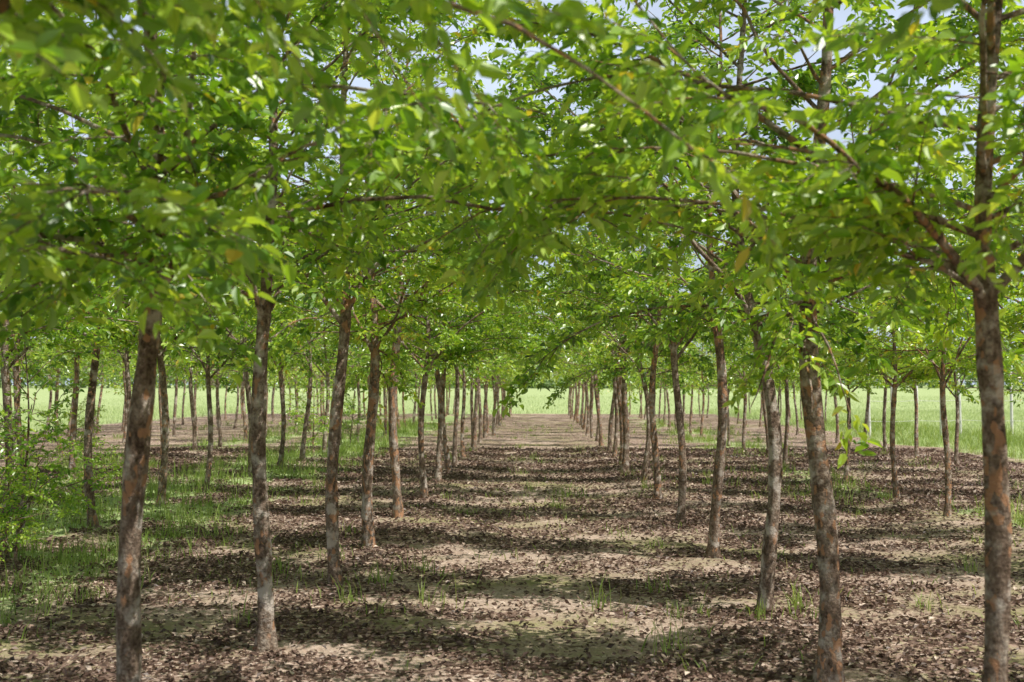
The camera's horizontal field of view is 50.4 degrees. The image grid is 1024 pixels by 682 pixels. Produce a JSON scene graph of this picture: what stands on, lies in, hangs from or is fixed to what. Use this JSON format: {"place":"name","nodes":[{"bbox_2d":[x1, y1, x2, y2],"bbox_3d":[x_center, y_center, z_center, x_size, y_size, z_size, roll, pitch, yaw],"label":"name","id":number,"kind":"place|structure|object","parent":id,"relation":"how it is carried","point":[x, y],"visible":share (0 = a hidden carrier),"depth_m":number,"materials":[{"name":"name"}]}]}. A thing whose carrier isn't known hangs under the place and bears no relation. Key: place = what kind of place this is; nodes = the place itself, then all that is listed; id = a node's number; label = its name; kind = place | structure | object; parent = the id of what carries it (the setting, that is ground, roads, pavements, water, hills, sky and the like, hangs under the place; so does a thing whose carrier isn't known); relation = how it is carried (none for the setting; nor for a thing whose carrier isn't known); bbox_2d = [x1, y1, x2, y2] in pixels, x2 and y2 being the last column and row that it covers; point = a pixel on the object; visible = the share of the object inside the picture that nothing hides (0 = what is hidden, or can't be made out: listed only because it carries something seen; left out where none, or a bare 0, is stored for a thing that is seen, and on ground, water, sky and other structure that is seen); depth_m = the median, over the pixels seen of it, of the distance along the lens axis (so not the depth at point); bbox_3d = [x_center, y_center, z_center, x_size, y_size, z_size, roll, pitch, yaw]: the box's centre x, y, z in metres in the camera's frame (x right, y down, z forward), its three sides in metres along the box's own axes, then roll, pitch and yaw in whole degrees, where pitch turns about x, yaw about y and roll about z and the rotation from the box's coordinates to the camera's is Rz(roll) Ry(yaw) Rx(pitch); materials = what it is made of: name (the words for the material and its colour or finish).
{"place":"outdoors","nodes":[
{"label":"outdoors","id":0,"kind":"place"},
{"bbox_2d":[0,385,1023,681],"bbox_3d":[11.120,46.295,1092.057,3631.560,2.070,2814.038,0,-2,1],"label":"ground","id":1,"kind":"structure","parent":0,"point":[554,421],"depth_m":8.95,"materials":[{"name":"brown soil"}]},
{"bbox_2d":[0,465,78,560],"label":"sapling","id":2,"kind":"object","parent":1,"relation":"on","point":[10,522],"visible":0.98,"depth_m":8.44,"materials":[{"name":"green plant"}]},
{"bbox_2d":[0,284,87,456],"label":"elm tree","id":3,"kind":"object","parent":1,"relation":"on","point":[54,371],"visible":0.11,"depth_m":23.08,"materials":[{"name":"green plant"}]},
{"bbox_2d":[0,404,101,554],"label":"sapling","id":4,"kind":"object","parent":1,"relation":"on","point":[42,481],"visible":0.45,"depth_m":9.66,"materials":[{"name":"green plant"}]},
{"bbox_2d":[1,107,107,475],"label":"elm tree","id":5,"kind":"object","parent":1,"relation":"on","point":[15,383],"visible":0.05,"depth_m":16.66,"materials":[{"name":"green plant"}]},
{"bbox_2d":[0,308,126,569],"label":"sapling","id":6,"kind":"object","parent":1,"relation":"on","point":[66,497],"visible":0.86,"depth_m":9.07,"materials":[{"name":"green plant"}]},
{"bbox_2d":[35,366,105,464],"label":"sapling","id":7,"kind":"object","parent":1,"relation":"on","point":[79,433],"visible":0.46,"depth_m":19.16,"materials":[{"name":"green plant"}]},
{"bbox_2d":[2,114,143,472],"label":"elm tree","id":8,"kind":"object","parent":1,"relation":"on","point":[72,464],"visible":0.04,"depth_m":18.75,"materials":[{"name":"green plant"}]},
{"bbox_2d":[28,329,119,452],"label":"elm tree","id":9,"kind":"object","parent":1,"relation":"on","point":[57,391],"visible":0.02,"depth_m":25.18,"materials":[{"name":"green plant"}]},
{"bbox_2d":[23,330,132,438],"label":"elm tree","id":10,"kind":"object","parent":1,"relation":"on","point":[50,398],"visible":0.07,"depth_m":31.45,"materials":[{"name":"green plant"}]},
{"bbox_2d":[42,435,123,499],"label":"sapling","id":11,"kind":"object","parent":1,"relation":"on","point":[81,474],"visible":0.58,"depth_m":13.09,"materials":[{"name":"green plant"}]},
{"bbox_2d":[36,324,135,436],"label":"elm tree","id":12,"kind":"object","parent":1,"relation":"on","point":[69,424],"visible":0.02,"depth_m":33.27,"materials":[{"name":"green plant"}]},
{"bbox_2d":[50,244,136,445],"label":"elm tree","id":13,"kind":"object","parent":1,"relation":"on","point":[110,383],"visible":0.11,"depth_m":27.19,"materials":[{"name":"green plant"}]},
{"bbox_2d":[0,13,190,377],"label":"elm tree","id":14,"kind":"object","parent":1,"relation":"on","point":[167,336],"visible":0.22,"depth_m":7.15,"materials":[{"name":"green plant"}]},
{"bbox_2d":[62,312,137,442],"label":"elm tree","id":15,"kind":"object","parent":1,"relation":"on","point":[125,425],"visible":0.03,"depth_m":29.00,"materials":[{"name":"green plant"}]},
{"bbox_2d":[79,342,132,433],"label":"elm tree","id":16,"kind":"object","parent":1,"relation":"on","point":[99,402],"visible":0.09,"depth_m":35.47,"materials":[{"name":"green plant"}]},
{"bbox_2d":[0,0,238,553],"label":"elm tree","id":17,"kind":"object","parent":1,"relation":"on","point":[73,333],"visible":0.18,"depth_m":9.95,"materials":[{"name":"green plant"}]},
{"bbox_2d":[60,221,219,461],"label":"elm tree","id":18,"kind":"object","parent":1,"relation":"on","point":[127,372],"visible":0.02,"depth_m":20.93,"materials":[{"name":"green plant"}]},
{"bbox_2d":[41,166,240,456],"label":"elm tree","id":19,"kind":"object","parent":1,"relation":"on","point":[159,393],"depth_m":23.00,"materials":[{"name":"green plant"}]},
{"bbox_2d":[0,7,294,525],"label":"elm tree","id":20,"kind":"object","parent":1,"relation":"on","point":[88,426],"visible":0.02,"depth_m":11.49,"materials":[{"name":"green plant"}]},
{"bbox_2d":[0,4,324,506],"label":"elm tree","id":21,"kind":"object","parent":1,"relation":"on","point":[162,485],"visible":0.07,"depth_m":13.76,"materials":[{"name":"green plant"}]},
{"bbox_2d":[156,315,217,436],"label":"elm tree","id":22,"kind":"object","parent":1,"relation":"on","point":[174,434],"visible":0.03,"depth_m":33.38,"materials":[{"name":"green plant"}]},
{"bbox_2d":[126,313,255,450],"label":"elm tree","id":23,"kind":"object","parent":1,"relation":"on","point":[172,366],"visible":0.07,"depth_m":25.06,"materials":[{"name":"green plant"}]},
{"bbox_2d":[156,346,268,433],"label":"elm tree","id":24,"kind":"object","parent":1,"relation":"on","point":[195,385],"visible":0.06,"depth_m":35.58,"materials":[{"name":"green plant"}]},
{"bbox_2d":[83,124,349,491],"bbox_3d":[-4.434,-0.551,15.900,4.116,5.674,1.740,0,-2,-3],"label":"elm tree","id":25,"kind":"object","parent":1,"relation":"on","point":[208,369],"visible":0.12,"depth_m":15.72,"materials":[{"name":"green plant"}]},
{"bbox_2d":[173,337,269,428],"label":"elm tree","id":26,"kind":"object","parent":1,"relation":"on","point":[236,418],"visible":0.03,"depth_m":39.72,"materials":[{"name":"green plant"}]},
{"bbox_2d":[170,295,291,445],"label":"elm tree","id":27,"kind":"object","parent":1,"relation":"on","point":[217,406],"visible":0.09,"depth_m":27.13,"materials":[{"name":"green plant"}]},
{"bbox_2d":[95,115,380,476],"bbox_3d":[-4.540,-0.995,18.284,4.972,6.781,2.104,1,-3,-17],"label":"elm tree","id":28,"kind":"object","parent":1,"relation":"on","point":[247,384],"visible":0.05,"depth_m":18.17,"materials":[{"name":"green plant"}]},
{"bbox_2d":[193,299,321,440],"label":"elm tree","id":29,"kind":"object","parent":1,"relation":"on","point":[244,411],"visible":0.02,"depth_m":29.58,"materials":[{"name":"green plant"}]},
{"bbox_2d":[250,297,329,431],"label":"elm tree","id":30,"kind":"object","parent":1,"relation":"on","point":[295,383],"visible":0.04,"depth_m":35.44,"materials":[{"name":"green plant"}]},
{"bbox_2d":[0,0,586,651],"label":"elm tree","id":31,"kind":"object","parent":1,"relation":"on","point":[310,260],"visible":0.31,"depth_m":6.27,"materials":[{"name":"green plant"}]},
{"bbox_2d":[267,308,322,393],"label":"elm tree","id":32,"kind":"object","parent":1,"relation":"on","point":[291,373],"visible":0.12,"depth_m":33.60,"materials":[{"name":"green plant"}]},
{"bbox_2d":[214,174,406,467],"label":"elm tree","id":33,"kind":"object","parent":1,"relation":"on","point":[283,415],"visible":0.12,"depth_m":20.00,"materials":[{"name":"green plant"}]},
{"bbox_2d":[255,242,384,452],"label":"elm tree","id":34,"kind":"object","parent":1,"relation":"on","point":[324,442],"visible":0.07,"depth_m":24.52,"materials":[{"name":"green plant"}]},
{"bbox_2d":[279,380,361,450],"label":"sapling","id":35,"kind":"object","parent":1,"relation":"on","point":[321,428],"visible":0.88,"depth_m":23.98,"materials":[{"name":"green plant"}]},
{"bbox_2d":[233,177,424,459],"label":"elm tree","id":36,"kind":"object","parent":1,"relation":"on","point":[305,426],"visible":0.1,"depth_m":22.06,"materials":[{"name":"green plant"}]},
{"bbox_2d":[290,301,384,445],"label":"elm tree","id":37,"kind":"object","parent":1,"relation":"on","point":[350,357],"visible":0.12,"depth_m":26.20,"materials":[{"name":"green plant"}]},
{"bbox_2d":[8,0,681,585],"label":"elm tree","id":38,"kind":"object","parent":1,"relation":"on","point":[332,514],"visible":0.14,"depth_m":8.12,"materials":[{"name":"green plant"}]},
{"bbox_2d":[330,394,387,445],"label":"sapling","id":39,"kind":"object","parent":1,"relation":"on","point":[351,404],"visible":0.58,"depth_m":26.06,"materials":[{"name":"green plant"}]},
{"bbox_2d":[293,295,449,443],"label":"elm tree","id":40,"kind":"object","parent":1,"relation":"on","point":[359,402],"visible":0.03,"depth_m":28.38,"materials":[{"name":"green plant"}]},
{"bbox_2d":[171,0,597,517],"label":"elm tree","id":41,"kind":"object","parent":1,"relation":"on","point":[397,507],"visible":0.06,"depth_m":12.32,"materials":[{"name":"green plant"}]},
{"bbox_2d":[348,320,422,435],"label":"elm tree","id":42,"kind":"object","parent":1,"relation":"on","point":[385,408],"visible":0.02,"depth_m":32.67,"materials":[{"name":"green plant"}]},
{"bbox_2d":[0,0,798,292],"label":"elm tree","id":43,"kind":"object","parent":1,"relation":"on","point":[19,35],"visible":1,"depth_m":2.55,"materials":[{"name":"green plant"}]},
{"bbox_2d":[207,0,636,547],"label":"elm tree","id":44,"kind":"object","parent":1,"relation":"on","point":[359,334],"visible":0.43,"depth_m":10.11,"materials":[{"name":"green plant"}]},
{"bbox_2d":[0,0,861,681],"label":"elm tree","id":45,"kind":"object","parent":1,"relation":"on","point":[192,208],"visible":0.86,"depth_m":3.62,"materials":[{"name":"green plant"}]},
{"bbox_2d":[299,42,600,497],"bbox_3d":[-0.871,-0.901,15.085,4.190,6.286,2.637,1,-2,4],"label":"elm tree","id":46,"kind":"object","parent":1,"relation":"on","point":[458,346],"visible":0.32,"depth_m":14.63,"materials":[{"name":"green plant"}]},
{"bbox_2d":[344,127,566,482],"bbox_3d":[-1.324,-0.571,17.098,4.466,5.787,1.845,-1,-2,12],"label":"elm tree","id":47,"kind":"object","parent":1,"relation":"on","point":[471,367],"visible":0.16,"depth_m":16.89,"materials":[{"name":"green plant"}]},
{"bbox_2d":[332,116,578,473],"bbox_3d":[-0.867,-1.023,18.931,4.544,6.816,2.860,-3,-1,14],"label":"elm tree","id":48,"kind":"object","parent":1,"relation":"on","point":[445,442],"visible":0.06,"depth_m":18.57,"materials":[{"name":"green plant"}]},
{"bbox_2d":[382,287,536,455],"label":"elm tree","id":49,"kind":"object","parent":1,"relation":"on","point":[462,445],"visible":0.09,"depth_m":23.03,"materials":[{"name":"green plant"}]},
{"bbox_2d":[424,311,539,437],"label":"elm tree","id":50,"kind":"object","parent":1,"relation":"on","point":[484,412],"visible":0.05,"depth_m":31.43,"materials":[{"name":"green plant"}]},
{"bbox_2d":[427,293,542,446],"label":"elm tree","id":51,"kind":"object","parent":1,"relation":"on","point":[471,400],"visible":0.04,"depth_m":27.20,"materials":[{"name":"green plant"}]},
{"bbox_2d":[441,243,528,442],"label":"elm tree","id":52,"kind":"object","parent":1,"relation":"on","point":[479,440],"visible":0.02,"depth_m":29.38,"materials":[{"name":"green plant"}]},
{"bbox_2d":[379,213,591,464],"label":"elm tree","id":53,"kind":"object","parent":1,"relation":"on","point":[455,429],"visible":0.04,"depth_m":20.83,"materials":[{"name":"green plant"}]},
{"bbox_2d":[400,197,590,450],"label":"elm tree","id":54,"kind":"object","parent":1,"relation":"on","point":[474,442],"visible":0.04,"depth_m":25.38,"materials":[{"name":"green plant"}]},
{"bbox_2d":[0,415,1023,680],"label":"turf","id":55,"kind":"structure","parent":1,"relation":"on","point":[24,577],"depth_m":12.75,"materials":[{"name":"green plant"}]},
{"bbox_2d":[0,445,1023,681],"bbox_3d":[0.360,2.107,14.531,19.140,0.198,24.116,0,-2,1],"label":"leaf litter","id":56,"kind":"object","parent":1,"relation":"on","point":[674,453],"visible":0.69,"depth_m":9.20,"materials":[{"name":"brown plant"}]},
{"bbox_2d":[0,344,1023,388],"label":"distant trees","id":57,"kind":"object","parent":1,"relation":"on","point":[548,384],"visible":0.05,"depth_m":216.16,"materials":[{"name":"green plant"}]},
{"bbox_2d":[489,283,546,435],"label":"elm tree","id":58,"kind":"object","parent":1,"relation":"on","point":[494,408],"visible":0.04,"depth_m":33.64,"materials":[{"name":"green plant"}]},
{"bbox_2d":[536,296,609,429],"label":"elm tree","id":59,"kind":"object","parent":1,"relation":"on","point":[585,414],"visible":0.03,"depth_m":37.87,"materials":[{"name":"green plant"}]},
{"bbox_2d":[492,222,656,445],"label":"elm tree","id":60,"kind":"object","parent":1,"relation":"on","point":[601,443],"visible":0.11,"depth_m":27.21,"materials":[{"name":"green plant"}]},
{"bbox_2d":[541,295,611,435],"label":"elm tree","id":61,"kind":"object","parent":1,"relation":"on","point":[588,412],"visible":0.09,"depth_m":33.55,"materials":[{"name":"green plant"}]},
{"bbox_2d":[535,259,620,437],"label":"elm tree","id":62,"kind":"object","parent":1,"relation":"on","point":[591,408],"visible":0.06,"depth_m":31.49,"materials":[{"name":"green plant"}]},
{"bbox_2d":[532,267,631,425],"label":"elm tree","id":63,"kind":"object","parent":1,"relation":"on","point":[556,378],"visible":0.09,"depth_m":35.24,"materials":[{"name":"green plant"}]},
{"bbox_2d":[555,241,651,441],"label":"elm tree","id":64,"kind":"object","parent":1,"relation":"on","point":[597,429],"visible":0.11,"depth_m":29.39,"materials":[{"name":"green plant"}]},
{"bbox_2d":[480,134,735,473],"bbox_3d":[1.720,-1.010,18.720,4.891,6.810,2.229,2,0,-2],"label":"elm tree","id":65,"kind":"object","parent":1,"relation":"on","point":[626,429],"visible":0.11,"depth_m":18.73,"materials":[{"name":"green plant"}]},
{"bbox_2d":[538,214,678,451],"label":"elm tree","id":66,"kind":"object","parent":1,"relation":"on","point":[610,428],"visible":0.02,"depth_m":25.00,"materials":[{"name":"green plant"}]},
{"bbox_2d":[531,233,686,457],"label":"elm tree","id":67,"kind":"object","parent":1,"relation":"on","point":[615,446],"visible":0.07,"depth_m":22.91,"materials":[{"name":"green plant"}]},
{"bbox_2d":[549,186,696,462],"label":"elm tree","id":68,"kind":"object","parent":1,"relation":"on","point":[619,409],"visible":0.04,"depth_m":20.94,"materials":[{"name":"green plant"}]},
{"bbox_2d":[526,176,763,482],"bbox_3d":[1.945,-0.202,16.992,3.870,5.014,1.599,1,-1,0],"label":"elm tree","id":69,"kind":"object","parent":1,"relation":"on","point":[682,360],"visible":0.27,"depth_m":16.93,"materials":[{"name":"green plant"}]},
{"bbox_2d":[520,45,790,498],"bbox_3d":[1.933,-0.936,14.637,3.808,6.324,2.106,0,-2,-4],"label":"elm tree","id":70,"kind":"object","parent":1,"relation":"on","point":[657,492],"visible":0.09,"depth_m":14.63,"materials":[{"name":"green plant"}]},
{"bbox_2d":[300,0,1023,681],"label":"elm tree","id":71,"kind":"object","parent":1,"relation":"on","point":[848,216],"visible":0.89,"depth_m":3.63,"materials":[{"name":"green plant"}]},
{"bbox_2d":[633,333,702,427],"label":"elm tree","id":72,"kind":"object","parent":1,"relation":"on","point":[669,416],"visible":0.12,"depth_m":39.75,"materials":[{"name":"green plant"}]},
{"bbox_2d":[325,0,1023,681],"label":"elm tree","id":73,"kind":"object","parent":1,"relation":"on","point":[829,666],"visible":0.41,"depth_m":5.58,"materials":[{"name":"green plant"}]},
{"bbox_2d":[476,0,872,522],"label":"elm tree","id":74,"kind":"object","parent":1,"relation":"on","point":[674,358],"visible":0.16,"depth_m":12.21,"materials":[{"name":"green plant"}]},
{"bbox_2d":[629,289,726,417],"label":"elm tree","id":75,"kind":"object","parent":1,"relation":"on","point":[669,385],"visible":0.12,"depth_m":35.58,"materials":[{"name":"green plant"}]},
{"bbox_2d":[661,288,715,434],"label":"elm tree","id":76,"kind":"object","parent":1,"relation":"on","point":[690,421],"visible":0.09,"depth_m":33.68,"materials":[{"name":"green plant"}]},
{"bbox_2d":[657,288,734,438],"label":"elm tree","id":77,"kind":"object","parent":1,"relation":"on","point":[703,405],"visible":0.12,"depth_m":31.70,"materials":[{"name":"green plant"}]},
{"bbox_2d":[656,307,777,445],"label":"elm tree","id":78,"kind":"object","parent":1,"relation":"on","point":[728,423],"visible":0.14,"depth_m":27.44,"materials":[{"name":"green plant"}]},
{"bbox_2d":[659,274,791,455],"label":"elm tree","id":79,"kind":"object","parent":1,"relation":"on","point":[764,415],"visible":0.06,"depth_m":22.98,"materials":[{"name":"green plant"}]},
{"bbox_2d":[442,0,1023,613],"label":"elm tree","id":80,"kind":"object","parent":1,"relation":"on","point":[806,82],"visible":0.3,"depth_m":7.32,"materials":[{"name":"green plant"}]},
{"bbox_2d":[517,0,959,557],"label":"elm tree","id":81,"kind":"object","parent":1,"relation":"on","point":[640,286],"visible":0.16,"depth_m":9.56,"materials":[{"name":"green plant"}]},
{"bbox_2d":[680,238,843,450],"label":"elm tree","id":82,"kind":"object","parent":1,"relation":"on","point":[744,417],"visible":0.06,"depth_m":25.19,"materials":[{"name":"green plant"}]},
{"bbox_2d":[697,179,856,463],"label":"elm tree","id":83,"kind":"object","parent":1,"relation":"on","point":[785,447],"visible":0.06,"depth_m":20.95,"materials":[{"name":"green plant"}]},
{"bbox_2d":[772,291,799,434],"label":"elm tree","id":84,"kind":"object","parent":1,"relation":"on","point":[796,413],"visible":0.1,"depth_m":33.50,"materials":[{"name":"green plant"}]},
{"bbox_2d":[724,173,922,369],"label":"elm tree","id":85,"kind":"object","parent":1,"relation":"on","point":[749,343],"visible":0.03,"depth_m":18.85,"materials":[{"name":"green plant"}]},
{"bbox_2d":[774,305,890,442],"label":"elm tree","id":86,"kind":"object","parent":1,"relation":"on","point":[837,423],"visible":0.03,"depth_m":29.19,"materials":[{"name":"green plant"}]},
{"bbox_2d":[727,181,941,483],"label":"elm tree","id":87,"kind":"object","parent":1,"relation":"on","point":[781,374],"visible":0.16,"depth_m":16.83,"materials":[{"name":"green plant"}]},
{"bbox_2d":[820,259,971,442],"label":"elm tree","id":88,"kind":"object","parent":1,"relation":"on","point":[867,410],"visible":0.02,"depth_m":26.85,"materials":[{"name":"green plant"}]},
{"bbox_2d":[839,256,957,451],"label":"elm tree","id":89,"kind":"object","parent":1,"relation":"on","point":[884,420],"visible":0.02,"depth_m":24.99,"materials":[{"name":"green plant"}]},
{"bbox_2d":[775,115,1023,497],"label":"elm tree","id":90,"kind":"object","parent":1,"relation":"on","point":[922,377],"visible":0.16,"depth_m":14.68,"materials":[{"name":"green plant"}]},
{"bbox_2d":[776,78,1023,516],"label":"elm tree","id":91,"kind":"object","parent":1,"relation":"on","point":[942,374],"visible":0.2,"depth_m":12.82,"materials":[{"name":"green plant"}]},
{"bbox_2d":[840,240,962,457],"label":"elm tree","id":92,"kind":"object","parent":1,"relation":"on","point":[916,446],"visible":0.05,"depth_m":22.98,"materials":[{"name":"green plant"}]},
{"bbox_2d":[878,0,966,52],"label":"elm tree","id":93,"kind":"object","parent":1,"relation":"on","point":[906,19],"visible":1,"depth_m":2.00,"materials":[{"name":"green plant"}]},
{"bbox_2d":[849,202,1023,387],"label":"elm tree","id":94,"kind":"object","parent":1,"relation":"on","point":[968,373],"visible":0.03,"depth_m":18.96,"materials":[{"name":"green plant"}]},
{"bbox_2d":[874,273,1007,464],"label":"elm tree","id":95,"kind":"object","parent":1,"relation":"on","point":[956,451],"visible":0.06,"depth_m":20.78,"materials":[{"name":"green plant"}]},
{"bbox_2d":[868,370,1018,436],"bbox_3d":[23.703,1.839,32.379,26.124,2.554,0.426,0,-2,2],"label":"wire fence","id":96,"kind":"object","parent":1,"relation":"on","point":[960,417],"visible":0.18,"depth_m":32.56,"materials":[{"name":"grey wood"}]},
{"bbox_2d":[864,13,1023,354],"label":"elm tree","id":97,"kind":"object","parent":1,"relation":"on","point":[1011,310],"visible":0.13,"depth_m":10.54,"materials":[{"name":"green plant"}]},
{"bbox_2d":[936,59,1023,351],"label":"elm tree","id":98,"kind":"object","parent":1,"relation":"on","point":[1011,326],"visible":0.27,"depth_m":8.88,"materials":[{"name":"green plant"}]},
{"bbox_2d":[951,228,1023,406],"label":"elm tree","id":99,"kind":"object","parent":1,"relation":"on","point":[1020,390],"visible":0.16,"depth_m":16.82,"materials":[{"name":"green plant"}]},
{"bbox_2d":[0,394,1023,461],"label":"field grass","id":100,"kind":"structure","parent":0,"point":[969,413],"depth_m":61.71,"materials":[{"name":"green plant"}]},
{"bbox_2d":[0,0,1023,384],"label":"sky","id":101,"kind":"structure","parent":0,"point":[840,16],"materials":[{"name":"white"}]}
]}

